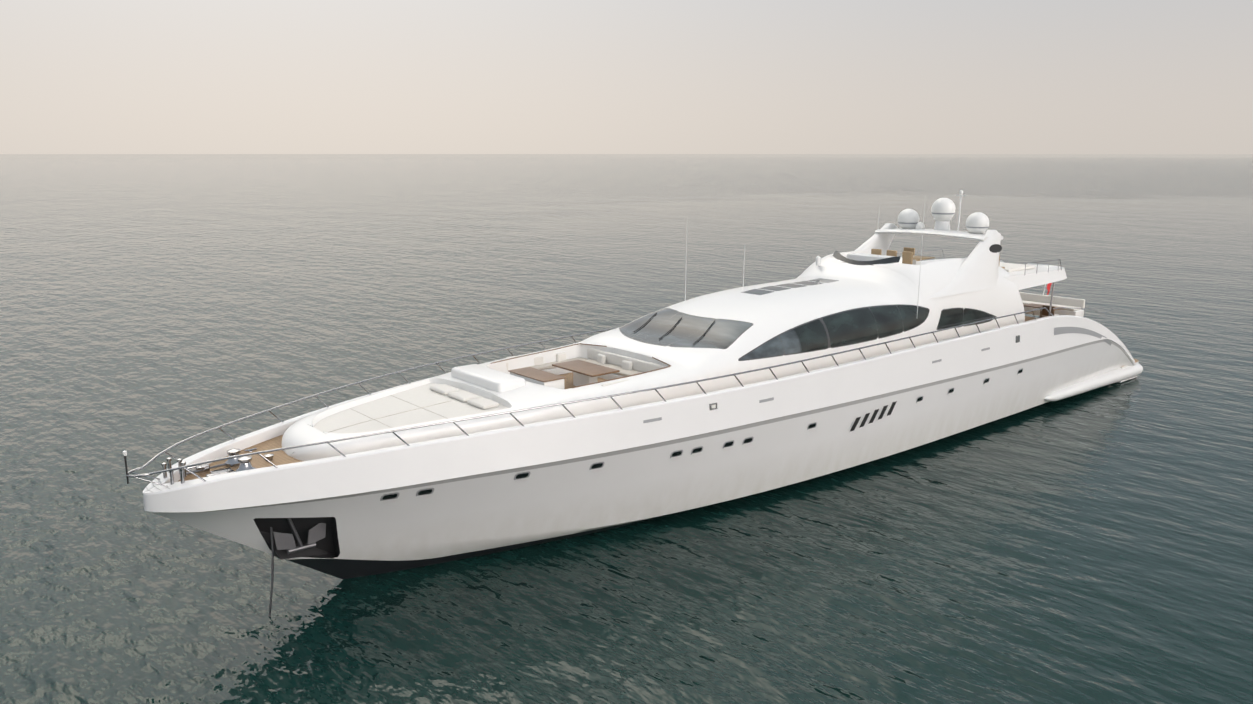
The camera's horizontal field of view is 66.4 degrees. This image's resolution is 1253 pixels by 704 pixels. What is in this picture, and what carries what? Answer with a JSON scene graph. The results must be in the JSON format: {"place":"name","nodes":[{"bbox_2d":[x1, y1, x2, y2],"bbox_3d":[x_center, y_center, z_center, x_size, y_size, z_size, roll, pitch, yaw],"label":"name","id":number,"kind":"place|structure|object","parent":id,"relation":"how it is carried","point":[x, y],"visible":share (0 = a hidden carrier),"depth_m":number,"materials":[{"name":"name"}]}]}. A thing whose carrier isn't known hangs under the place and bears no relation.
{"place":"outdoors","nodes":[
{"label":"outdoors","id":0,"kind":"place"},
{"bbox_2d":[0,154,1252,703],"bbox_3d":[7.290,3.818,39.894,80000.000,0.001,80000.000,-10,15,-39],"label":"sea","id":1,"kind":"structure","parent":0,"point":[1094,546],"depth_m":39.23,"materials":[{"name":"teal liquid"}]},
{"bbox_2d":[142,315,1135,578],"bbox_3d":[6.260,2.056,38.637,47.298,5.360,9.300,-10,15,-39],"label":"hull","id":2,"kind":"object","parent":1,"relation":"on","point":[478,501],"visible":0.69,"depth_m":28.87,"materials":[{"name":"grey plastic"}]},
{"bbox_2d":[146,448,273,491],"bbox_3d":[-10.483,2.872,24.307,3.170,0.592,2.300,-10,15,-39],"label":"foredeck gear","id":3,"kind":"object","parent":2,"relation":"on","point":[243,463],"visible":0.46,"depth_m":24.38,"materials":[{"name":"silver metal"}]},
{"bbox_2d":[253,517,339,616],"bbox_3d":[-9.113,5.381,26.013,2.480,3.048,3.015,-10,15,-39],"label":"anchor","id":4,"kind":"object","parent":2,"relation":"attached to","point":[289,538],"visible":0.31,"depth_m":25.54,"materials":[{"name":"grey metal"}]},
{"bbox_2d":[122,307,1053,486],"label":"guard rails","id":5,"kind":"object","parent":2,"relation":"on","point":[124,453],"visible":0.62,"depth_m":27.08,"materials":[{"name":"silver metal"}]},
{"bbox_2d":[178,316,1037,481],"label":"decks","id":6,"kind":"object","parent":2,"relation":"on","point":[281,457],"visible":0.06,"depth_m":25.59,"materials":[{"name":"brown wood"}]},
{"bbox_2d":[282,248,1024,460],"bbox_3d":[3.400,-1.036,35.521,32.600,3.580,7.020,-10,15,-39],"label":"superstructure","id":7,"kind":"object","parent":6,"relation":"on","point":[830,304],"visible":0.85,"depth_m":33.52,"materials":[{"name":"white plastic"}]},
{"bbox_2d":[330,313,714,431],"bbox_3d":[-2.856,0.581,30.438,13.895,1.942,5.347,-10,15,-39],"label":"deck seating","id":8,"kind":"object","parent":7,"relation":"on","point":[608,366],"visible":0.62,"depth_m":30.62,"materials":[{"name":"white wood"}]},
{"bbox_2d":[685,204,1061,314],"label":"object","id":9,"kind":"object","parent":7,"relation":"on","point":[906,256],"visible":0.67,"depth_m":41.32,"materials":[{"name":"white"}]},
{"bbox_2d":[855,223,1003,297],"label":"radar arch","id":10,"kind":"structure","parent":7,"relation":"on","point":[978,270],"depth_m":41.48,"materials":[{"name":"white plastic"}]},
{"bbox_2d":[898,190,988,233],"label":"radar domes","id":11,"kind":"structure","parent":10,"relation":"on","point":[943,210],"depth_m":43.78,"materials":[{"name":"white plastic"}]},
{"bbox_2d":[916,258,1066,289],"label":"flybridge deck","id":12,"kind":"structure","parent":7,"relation":"attached to","point":[1020,277],"depth_m":45.19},
{"bbox_2d":[1019,282,1114,317],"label":"aft deck","id":13,"kind":"structure","parent":6,"relation":"on","point":[1055,305],"depth_m":49.10,"materials":[{"name":"white wood"}]},
{"bbox_2d":[380,327,1111,501],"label":"hull fittings","id":14,"kind":"object","parent":2,"relation":"attached to","point":[593,466],"visible":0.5,"depth_m":32.85,"materials":[{"name":"black glass"}]},
{"bbox_2d":[1044,363,1142,400],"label":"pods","id":15,"kind":"object","parent":2,"relation":"attached to","point":[1108,378],"visible":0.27,"depth_m":47.92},
{"bbox_2d":[1119,359,1138,382],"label":"swim platform","id":16,"kind":"structure","parent":2,"relation":"attached to","point":[1136,362],"depth_m":50.82,"materials":[{"name":"white wood"}]},
{"bbox_2d":[0,0,1252,153],"label":"sky","id":17,"kind":"structure","parent":0,"point":[77,76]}
]}

